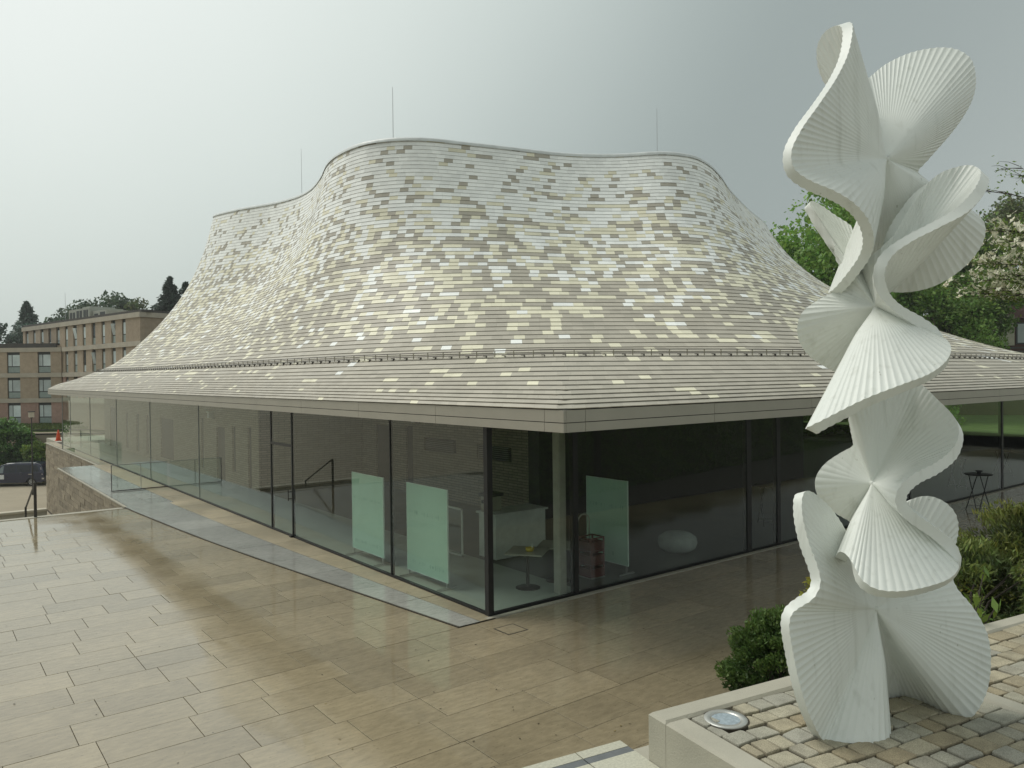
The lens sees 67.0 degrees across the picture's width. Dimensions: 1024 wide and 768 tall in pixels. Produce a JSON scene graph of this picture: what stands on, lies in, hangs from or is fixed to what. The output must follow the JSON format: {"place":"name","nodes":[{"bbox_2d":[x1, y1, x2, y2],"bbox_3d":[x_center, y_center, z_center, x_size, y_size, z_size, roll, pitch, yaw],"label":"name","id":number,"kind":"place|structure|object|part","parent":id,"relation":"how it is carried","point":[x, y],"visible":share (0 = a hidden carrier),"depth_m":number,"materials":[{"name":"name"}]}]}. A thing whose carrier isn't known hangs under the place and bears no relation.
{"place":"outdoors","nodes":[
{"label":"outdoors","id":0,"kind":"place"},
{"bbox_2d":[0,508,46,519],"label":"parapet wall","id":1,"kind":"structure","parent":0,"point":[18,514],"depth_m":37.06,"materials":[{"name":"stone"}]},
{"bbox_2d":[0,428,104,465],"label":"retaining wall","id":2,"kind":"structure","parent":0,"point":[50,434],"depth_m":74.56,"materials":[{"name":"concrete"}]},
{"bbox_2d":[0,322,36,343],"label":"pine tree","id":3,"kind":"object","parent":2,"relation":"on","point":[16,337],"visible":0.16,"depth_m":125.32,"materials":[{"name":"green plant"}]},
{"bbox_2d":[0,416,41,464],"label":"round bush","id":4,"kind":"object","parent":2,"relation":"on","point":[10,429],"visible":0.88,"depth_m":69.37,"materials":[{"name":"green plant"}]},
{"bbox_2d":[4,300,41,343],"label":"spruce tree","id":5,"kind":"object","parent":2,"relation":"on","point":[27,315],"visible":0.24,"depth_m":139.37,"materials":[{"name":"green plant"}]},
{"bbox_2d":[0,343,62,423],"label":"apartment wing","id":6,"kind":"structure","parent":2,"relation":"on","point":[30,374],"depth_m":78.99,"materials":[{"name":"beige brick"}]},
{"bbox_2d":[8,352,19,372],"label":"window","id":7,"kind":"structure","parent":6,"relation":"in","point":[13,357],"depth_m":79.07,"materials":[{"name":"grey glass"}]},
{"bbox_2d":[8,377,20,398],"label":"window","id":8,"kind":"structure","parent":6,"relation":"in","point":[13,383],"depth_m":79.11,"materials":[{"name":"grey glass"}]},
{"bbox_2d":[9,403,20,422],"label":"window","id":9,"kind":"structure","parent":6,"relation":"in","point":[14,408],"depth_m":79.13,"materials":[{"name":"grey glass"}]},
{"bbox_2d":[38,352,50,372],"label":"window","id":10,"kind":"structure","parent":6,"relation":"in","point":[44,361],"depth_m":79.07,"materials":[{"name":"grey glass"}]},
{"bbox_2d":[39,377,50,397],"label":"window","id":11,"kind":"structure","parent":6,"relation":"in","point":[44,382],"depth_m":79.09,"materials":[{"name":"grey glass"}]},
{"bbox_2d":[39,402,51,422],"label":"window","id":12,"kind":"structure","parent":6,"relation":"in","point":[45,415],"depth_m":79.13,"materials":[{"name":"grey glass"}]},
{"bbox_2d":[19,422,87,428],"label":"bank grass","id":13,"kind":"structure","parent":2,"relation":"on","point":[45,425],"depth_m":76.96,"materials":[{"name":"green plant"}]},
{"bbox_2d":[55,430,61,440],"bbox_3d":[-32.135,3.626,54.819,0.400,0.760,0.400,-1,1,-38],"label":"marker cone","id":14,"kind":"object","parent":2,"relation":"on","point":[58,437],"visible":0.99,"depth_m":54.73,"materials":[{"name":"orange plastic"}]},
{"bbox_2d":[43,303,86,322],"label":"background tree","id":15,"kind":"object","parent":2,"relation":"on","point":[56,318],"visible":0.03,"depth_m":122.50,"materials":[{"name":"green plant"}]},
{"bbox_2d":[21,306,169,429],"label":"apartment block","id":16,"kind":"structure","parent":2,"relation":"on","point":[91,339],"depth_m":74.90,"materials":[{"name":"beige brick"}]},
{"bbox_2d":[66,326,67,346],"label":"window","id":17,"kind":"structure","parent":16,"relation":"in","point":[66,326],"depth_m":78.52,"materials":[{"name":"grey glass"}]},
{"bbox_2d":[73,325,76,345],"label":"window","id":18,"kind":"structure","parent":16,"relation":"in","point":[74,329],"depth_m":77.01,"materials":[{"name":"grey glass"}]},
{"bbox_2d":[75,351,76,371],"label":"window","id":19,"kind":"structure","parent":16,"relation":"in","point":[75,351],"depth_m":77.19,"materials":[{"name":"grey glass"}]},
{"bbox_2d":[84,350,85,371],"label":"window","id":20,"kind":"structure","parent":16,"relation":"in","point":[84,350],"depth_m":75.82,"materials":[{"name":"grey glass"}]},
{"bbox_2d":[84,324,85,344],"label":"window","id":21,"kind":"structure","parent":16,"relation":"in","point":[84,324],"depth_m":75.74,"materials":[{"name":"grey glass"}]},
{"bbox_2d":[91,349,95,371],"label":"window","id":22,"kind":"structure","parent":16,"relation":"in","point":[93,353],"depth_m":74.26,"materials":[{"name":"grey glass"}]},
{"bbox_2d":[93,323,95,344],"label":"window","id":23,"kind":"structure","parent":16,"relation":"in","point":[94,340],"depth_m":74.33,"materials":[{"name":"grey glass"}]},
{"bbox_2d":[103,349,104,368],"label":"window","id":24,"kind":"structure","parent":16,"relation":"in","point":[103,349],"depth_m":73.07,"materials":[{"name":"grey glass"}]},
{"bbox_2d":[103,322,104,343],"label":"window","id":25,"kind":"structure","parent":16,"relation":"in","point":[103,322],"depth_m":72.98,"materials":[{"name":"grey glass"}]},
{"bbox_2d":[111,320,115,342],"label":"window","id":26,"kind":"structure","parent":16,"relation":"in","point":[113,324],"depth_m":71.49,"materials":[{"name":"grey glass"}]},
{"bbox_2d":[113,348,115,363],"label":"window","id":27,"kind":"structure","parent":16,"relation":"in","point":[114,349],"depth_m":71.60,"materials":[{"name":"grey glass"}]},
{"bbox_2d":[123,319,125,341],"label":"window","id":28,"kind":"structure","parent":16,"relation":"in","point":[124,323],"depth_m":70.21,"materials":[{"name":"grey glass"}]},
{"bbox_2d":[61,290,143,319],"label":"background tree","id":29,"kind":"object","parent":2,"relation":"on","point":[114,301],"visible":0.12,"depth_m":122.98,"materials":[{"name":"green plant"}]},
{"bbox_2d":[116,297,148,310],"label":"background tree","id":30,"kind":"object","parent":2,"relation":"on","point":[135,305],"visible":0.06,"depth_m":123.70,"materials":[{"name":"green plant"}]},
{"bbox_2d":[150,276,179,310],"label":"fir tree","id":31,"kind":"object","parent":2,"relation":"on","point":[169,292],"visible":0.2,"depth_m":109.29,"materials":[{"name":"green plant"}]},
{"bbox_2d":[171,281,188,307],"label":"fir tree","id":32,"kind":"object","parent":2,"relation":"on","point":[183,288],"visible":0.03,"depth_m":109.43,"materials":[{"name":"green plant"}]},
{"bbox_2d":[0,428,850,514],"bbox_3d":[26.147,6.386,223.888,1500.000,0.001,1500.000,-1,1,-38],"label":"ground","id":33,"kind":"structure","parent":0,"point":[14,496],"depth_m":60.45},
{"bbox_2d":[0,461,45,485],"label":"parked van","id":34,"kind":"object","parent":33,"relation":"on","point":[18,472],"visible":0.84,"depth_m":65.97,"materials":[{"name":"blue paint"}]},
{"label":"side window","id":35,"kind":"part","parent":34,"relation":"part of","materials":[{"name":"black glass"}]},
{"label":"side window","id":36,"kind":"part","parent":34,"relation":"part of","materials":[{"name":"black glass"}]},
{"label":"side window","id":37,"kind":"part","parent":34,"relation":"part of","materials":[{"name":"black glass"}]},
{"bbox_2d":[27,411,34,494],"bbox_3d":[-37.681,5.427,60.768,0.480,6.580,0.480,-1,1,-38],"label":"street lamp","id":38,"kind":"object","parent":33,"relation":"on","point":[31,414],"visible":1,"depth_m":60.72,"materials":[{"name":"metal"}]},
{"bbox_2d":[20,440,45,460],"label":"round bush","id":39,"kind":"object","parent":33,"relation":"on","point":[39,450],"visible":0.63,"depth_m":68.26,"materials":[{"name":"green plant"}]},
{"bbox_2d":[46,442,126,514],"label":"podium wall","id":40,"kind":"structure","parent":33,"relation":"on","point":[66,492],"depth_m":36.20,"materials":[{"name":"stone"}]},
{"bbox_2d":[0,431,1023,767],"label":"plaza","id":41,"kind":"structure","parent":0,"point":[130,639],"depth_m":11.43,"materials":[{"name":"beige stone"}]},
{"bbox_2d":[24,482,36,516],"bbox_3d":[-15.406,4.102,24.755,0.080,2.178,2.668,-1,1,-38],"label":"handrail","id":42,"kind":"object","parent":41,"relation":"on","point":[34,489],"visible":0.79,"depth_m":23.71,"materials":[{"name":"metal"}]},
{"bbox_2d":[1,500,998,764],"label":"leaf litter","id":43,"kind":"object","parent":41,"relation":"on","point":[453,668],"visible":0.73,"depth_m":10.83,"materials":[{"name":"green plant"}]},
{"bbox_2d":[494,624,527,634],"bbox_3d":[-0.019,4.022,12.681,0.410,0.014,0.410,-1,1,-38],"label":"drain cover","id":44,"kind":"object","parent":41,"relation":"on","point":[509,629],"visible":1,"depth_m":12.66,"materials":[{"name":"stone"}]},
{"bbox_2d":[48,137,1023,616],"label":"glass hall","id":45,"kind":"structure","parent":41,"relation":"on","point":[462,323],"depth_m":21.95,"materials":[{"name":"tile"}]},
{"bbox_2d":[345,471,390,565],"bbox_3d":[-3.280,3.020,17.605,0.440,1.924,1.524,-1,1,-38],"label":"display panel","id":46,"kind":"object","parent":45,"relation":"on","point":[368,523],"visible":1,"depth_m":17.54,"materials":[{"name":"glass"}]},
{"bbox_2d":[400,482,456,590],"bbox_3d":[-1.713,3.015,15.587,0.440,1.934,1.554,-1,1,-38],"label":"display panel","id":47,"kind":"object","parent":45,"relation":"on","point":[427,532],"visible":1,"depth_m":15.53,"materials":[{"name":"glass"}]},
{"bbox_2d":[448,503,547,560],"bbox_3d":[-0.387,3.390,18.219,1.950,1.138,1.540,-1,1,-38],"label":"counter","id":48,"kind":"object","parent":45,"relation":"on","point":[519,525],"visible":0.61,"depth_m":17.74,"materials":[{"name":"white laminate"}]},
{"bbox_2d":[478,491,503,511],"bbox_3d":[-0.488,2.711,17.835,0.460,0.410,0.400,-1,1,-38],"label":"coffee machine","id":49,"kind":"object","parent":48,"relation":"on","point":[497,501],"visible":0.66,"depth_m":17.76,"materials":[{"name":"plastic"}]},
{"bbox_2d":[504,546,548,590],"bbox_3d":[0.306,3.616,15.123,0.740,0.728,0.740,-1,1,14],"label":"bistro table","id":50,"kind":"object","parent":45,"relation":"on","point":[522,551],"visible":0.98,"depth_m":15.09,"materials":[{"name":"metal"}]},
{"bbox_2d":[525,543,533,551],"bbox_3d":[0.344,3.176,15.063,0.168,0.151,0.168,-1,1,7],"label":"sugar bowl","id":51,"kind":"object","parent":50,"relation":"on","point":[529,549],"visible":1,"depth_m":15.01,"materials":[{"name":"yellow ceramic"}]},
{"bbox_2d":[537,540,569,582],"bbox_3d":[0.919,3.604,15.637,0.740,0.728,0.740,-1,1,14],"label":"bistro table","id":52,"kind":"object","parent":45,"relation":"on","point":[547,543],"visible":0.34,"depth_m":15.61,"materials":[{"name":"metal"}]},
{"bbox_2d":[578,513,604,579],"bbox_3d":[1.581,3.316,15.932,0.455,1.276,0.555,-1,1,-38],"label":"hand truck","id":53,"kind":"object","parent":45,"relation":"on","point":[589,537],"visible":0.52,"depth_m":15.95,"materials":[{"name":"metal"}]},
{"bbox_2d":[579,562,604,578],"bbox_3d":[1.634,3.788,15.863,0.400,0.262,0.360,-1,1,-38],"label":"drinks crate","id":54,"kind":"object","parent":53,"relation":"on","point":[591,571],"visible":0.77,"depth_m":15.75,"materials":[{"name":"plastic"}]},
{"bbox_2d":[579,549,604,564],"bbox_3d":[1.631,3.518,15.860,0.400,0.262,0.360,-1,1,-38],"label":"drinks crate","id":55,"kind":"object","parent":54,"relation":"on","point":[591,558],"visible":0.77,"depth_m":15.75,"materials":[{"name":"red plastic"}]},
{"bbox_2d":[579,534,604,551],"bbox_3d":[1.627,3.248,15.857,0.400,0.262,0.360,-1,1,-38],"label":"drinks crate","id":56,"kind":"object","parent":55,"relation":"on","point":[591,544],"visible":0.88,"depth_m":15.77,"materials":[{"name":"red plastic"}]},
{"bbox_2d":[581,476,634,576],"bbox_3d":[2.011,2.962,16.383,0.440,1.934,1.224,-1,1,-38],"label":"display panel","id":57,"kind":"object","parent":45,"relation":"on","point":[607,510],"visible":0.79,"depth_m":16.28,"materials":[{"name":"glass"}]},
{"bbox_2d":[658,530,697,553],"bbox_3d":[3.881,3.683,18.152,0.920,0.450,0.920,-1,1,-38],"label":"pouf","id":58,"kind":"object","parent":45,"relation":"on","point":[676,541],"visible":1,"depth_m":17.83,"materials":[{"name":"fabric"}]},
{"bbox_2d":[754,483,782,526],"bbox_3d":[6.997,3.304,21.141,0.760,1.110,0.760,-1,1,-38],"label":"table","id":59,"kind":"object","parent":45,"relation":"on","point":[766,485],"visible":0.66,"depth_m":21.08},
{"bbox_2d":[947,457,969,489],"bbox_3d":[15.676,3.140,27.246,0.760,1.110,0.760,-1,1,-38],"label":"table","id":60,"kind":"object","parent":45,"relation":"on","point":[965,458],"visible":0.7,"depth_m":27.20,"materials":[{"name":"black metal"}]},
{"bbox_2d":[992,447,1013,475],"bbox_3d":[19.283,3.067,30.426,0.760,1.110,0.760,-1,1,-38],"label":"table","id":61,"kind":"object","parent":45,"relation":"on","point":[1005,448],"visible":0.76,"depth_m":30.41,"materials":[{"name":"black metal"}]},
{"bbox_2d":[48,442,1023,627],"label":"deck","id":62,"kind":"structure","parent":41,"relation":"on","point":[190,514],"depth_m":19.20,"materials":[{"name":"grey stone"}]},
{"bbox_2d":[62,431,71,451],"bbox_3d":[-24.138,3.471,43.145,0.060,1.100,11.950,-1,1,-38],"label":"balustrade","id":63,"kind":"object","parent":62,"relation":"on","point":[66,442],"visible":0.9,"depth_m":46.58,"materials":[{"name":"clear glass"}]},
{"bbox_2d":[111,461,167,491],"bbox_3d":[-14.146,3.503,29.412,1.980,0.995,0.030,-1,1,-38],"label":"balustrade","id":64,"kind":"object","parent":62,"relation":"on","point":[140,475],"visible":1,"depth_m":29.33,"materials":[{"name":"grey glass"}]},
{"bbox_2d":[523,740,658,767],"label":"terrace","id":65,"kind":"structure","parent":41,"relation":"on","point":[619,754],"depth_m":3.31,"materials":[{"name":"stone"}]},
{"bbox_2d":[649,614,1023,767],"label":"plinth","id":66,"kind":"structure","parent":65,"relation":"on","point":[777,733],"depth_m":3.12,"materials":[{"name":"stone"}]},
{"bbox_2d":[704,709,749,732],"bbox_3d":[0.890,1.407,3.225,0.192,0.028,0.192,-1,1,-38],"label":"uplight","id":67,"kind":"object","parent":66,"relation":"on","point":[731,721],"visible":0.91,"depth_m":3.21,"materials":[{"name":"metal"}]},
{"bbox_2d":[780,22,990,742],"bbox_3d":[1.638,-0.111,3.333,1.382,3.019,0.706,-1,1,-38],"label":"sculpture","id":68,"kind":"object","parent":66,"relation":"on","point":[878,614],"visible":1,"depth_m":3.21,"materials":[{"name":"white marble"}]},
{"bbox_2d":[899,265,1023,407],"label":"leafy tree","id":69,"kind":"object","parent":41,"relation":"on","point":[974,320],"visible":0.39,"depth_m":50.37,"materials":[{"name":"green plant"}]},
{"bbox_2d":[914,208,1013,330],"bbox_3d":[31.986,-4.830,59.036,10.637,16.076,9.322,0,1,40],"label":"leafy tree","id":70,"kind":"object","parent":41,"relation":"on","point":[981,251],"visible":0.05,"depth_m":56.16,"materials":[{"name":"green plant"}]},
{"bbox_2d":[928,304,1023,414],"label":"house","id":71,"kind":"structure","parent":41,"relation":"on","point":[1015,344],"depth_m":57.69,"materials":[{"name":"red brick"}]},
{"bbox_2d":[1016,322,1023,343],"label":"window","id":72,"kind":"structure","parent":71,"relation":"in","point":[1020,329],"depth_m":57.45,"materials":[{"name":"grey glass"}]},
{"bbox_2d":[983,192,1023,318],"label":"tree","id":73,"kind":"object","parent":41,"relation":"on","point":[1012,203],"visible":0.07,"depth_m":61.59,"materials":[{"name":"green plant"}]},
{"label":"planting bed","id":74,"kind":"structure","parent":41,"relation":"on","visible":0},
{"bbox_2d":[714,604,789,690],"bbox_3d":[1.659,1.749,4.792,0.775,0.761,0.761,-1,1,-11],"label":"clipped yew","id":75,"kind":"object","parent":74,"relation":"on","point":[756,643],"visible":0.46,"depth_m":4.74,"materials":[{"name":"green plant"}]},
{"bbox_2d":[799,577,963,595],"bbox_3d":[3.268,1.788,6.534,1.822,1.132,1.349,-1,1,-38],"label":"yew shrub","id":76,"kind":"object","parent":74,"relation":"on","point":[808,580],"depth_m":6.52,"materials":[{"name":"green plant"}]},
{"bbox_2d":[963,567,1000,623],"bbox_3d":[2.730,1.289,4.545,0.378,0.599,0.427,-1,1,-10],"label":"laurel shoot","id":77,"kind":"object","parent":74,"relation":"in","point":[980,611],"visible":0.41,"depth_m":4.59,"materials":[{"name":"green plant"}]},
{"bbox_2d":[940,155,1023,316],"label":"dogwood tree","id":78,"kind":"object","parent":74,"relation":"on","point":[1002,288],"visible":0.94,"depth_m":13.99,"materials":[{"name":"white plant"}]},
{"bbox_2d":[953,532,1023,622],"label":"yew shrub","id":79,"kind":"object","parent":74,"relation":"on","point":[973,555],"visible":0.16,"depth_m":5.07,"materials":[{"name":"green plant"}]},
{"bbox_2d":[955,498,1023,622],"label":"yew shrub","id":80,"kind":"object","parent":74,"relation":"on","point":[1009,534],"visible":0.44,"depth_m":5.43,"materials":[{"name":"green plant"}]},
{"bbox_2d":[0,0,1023,343],"label":"sky","id":81,"kind":"structure","parent":0,"point":[126,126],"materials":[{"name":"grey"}]},
{"bbox_2d":[803,415,1023,434],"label":"lawn","id":82,"kind":"structure","parent":0,"point":[1013,424],"depth_m":49.08,"materials":[{"name":"green plant"}]},
{"bbox_2d":[803,415,849,436],"bbox_3d":[21.015,1.833,54.910,6.176,4.300,9.217,-1,1,-38],"label":"shrub","id":83,"kind":"object","parent":82,"relation":"on","point":[833,428],"visible":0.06,"depth_m":52.78,"materials":[{"name":"green plant"}]},
{"bbox_2d":[764,190,928,312],"bbox_3d":[22.814,-5.874,57.750,15.583,18.440,15.269,-1,1,-38],"label":"maple tree","id":84,"kind":"object","parent":82,"relation":"on","point":[816,256],"visible":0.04,"depth_m":54.17,"materials":[{"name":"green plant"}]},
{"bbox_2d":[842,405,965,428],"bbox_3d":[25.523,2.063,50.624,6.682,3.450,7.466,-1,1,-38],"label":"shrub","id":85,"kind":"object","parent":82,"relation":"on","point":[953,411],"depth_m":48.19,"materials":[{"name":"green plant"}]},
{"bbox_2d":[963,472,992,511],"bbox_3d":[13.769,3.206,22.854,0.760,1.110,0.760,-1,1,-38],"label":"table","id":86,"kind":"object","parent":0,"point":[976,475],"visible":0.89,"depth_m":22.81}
]}

